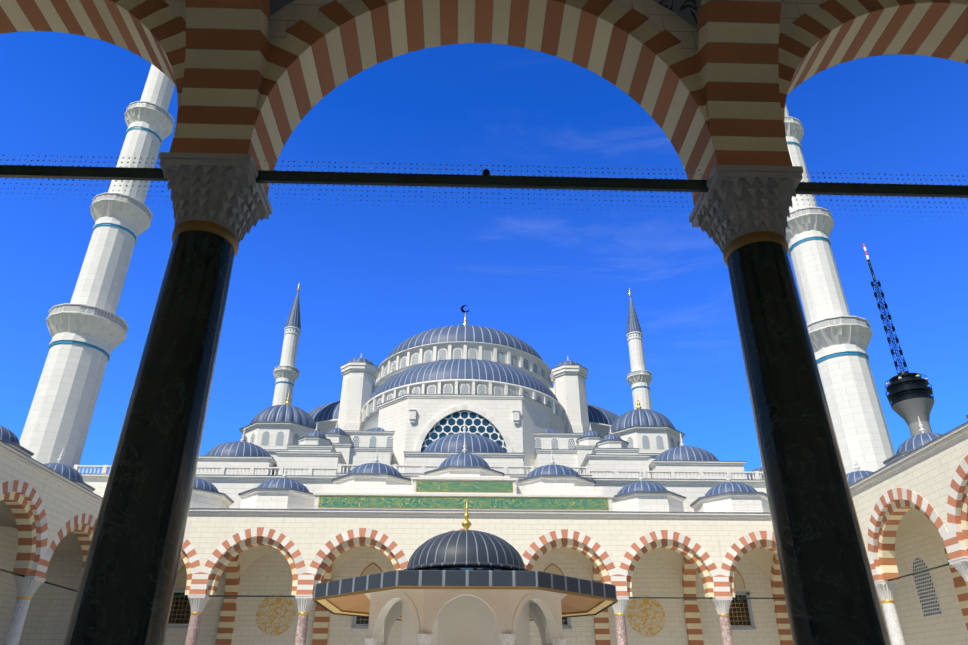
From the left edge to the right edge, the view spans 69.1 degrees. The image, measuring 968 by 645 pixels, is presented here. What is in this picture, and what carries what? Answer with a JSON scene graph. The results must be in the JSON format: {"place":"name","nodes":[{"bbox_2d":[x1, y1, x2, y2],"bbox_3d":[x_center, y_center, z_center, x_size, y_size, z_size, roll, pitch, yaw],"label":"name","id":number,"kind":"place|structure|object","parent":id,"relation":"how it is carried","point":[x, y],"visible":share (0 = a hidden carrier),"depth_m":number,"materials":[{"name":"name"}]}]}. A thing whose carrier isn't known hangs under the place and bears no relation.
{"place":"outdoors","nodes":[
{"label":"outdoors","id":0,"kind":"place"},
{"bbox_2d":[74,305,766,511],"bbox_3d":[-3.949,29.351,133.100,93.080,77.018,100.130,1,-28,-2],"label":"mosque","id":1,"kind":"structure","parent":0,"point":[435,398],"depth_m":103.88,"materials":[{"name":"white stone"}]},
{"bbox_2d":[0,31,967,474],"label":"sky","id":2,"kind":"structure","parent":0,"point":[372,279],"materials":[{"name":"blue"}]},
{"label":"ground","id":3,"kind":"structure","parent":0,"visible":0},
{"bbox_2d":[19,64,894,473],"bbox_3d":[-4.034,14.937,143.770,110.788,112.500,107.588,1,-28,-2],"label":"minarets","id":4,"kind":"object","parent":3,"relation":"on","point":[87,326],"visible":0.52,"depth_m":94.40,"materials":[{"name":"white stone"}]},
{"bbox_2d":[313,499,617,644],"bbox_3d":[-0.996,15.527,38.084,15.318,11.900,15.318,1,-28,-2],"label":"ablution fountain","id":5,"kind":"object","parent":3,"relation":"on","point":[466,586],"visible":1,"depth_m":34.92,"materials":[{"name":"white stone"}]},
{"bbox_2d":[0,0,967,644],"bbox_3d":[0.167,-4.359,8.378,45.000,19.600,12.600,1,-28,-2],"label":"arcade","id":6,"kind":"object","parent":3,"relation":"on","point":[708,86],"visible":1,"depth_m":13.10,"materials":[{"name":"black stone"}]},
{"bbox_2d":[0,415,967,644],"bbox_3d":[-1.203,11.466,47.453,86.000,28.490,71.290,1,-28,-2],"label":"courtyard arcades","id":7,"kind":"object","parent":3,"relation":"on","point":[260,562],"visible":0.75,"depth_m":69.78,"materials":[{"name":"white stone"}]},
{"bbox_2d":[862,243,934,436],"bbox_3d":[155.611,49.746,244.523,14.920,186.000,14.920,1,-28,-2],"label":"telecommunications tower","id":8,"kind":"structure","parent":3,"relation":"on","point":[910,397],"depth_m":253.09,"materials":[{"name":"concrete"}]}
]}

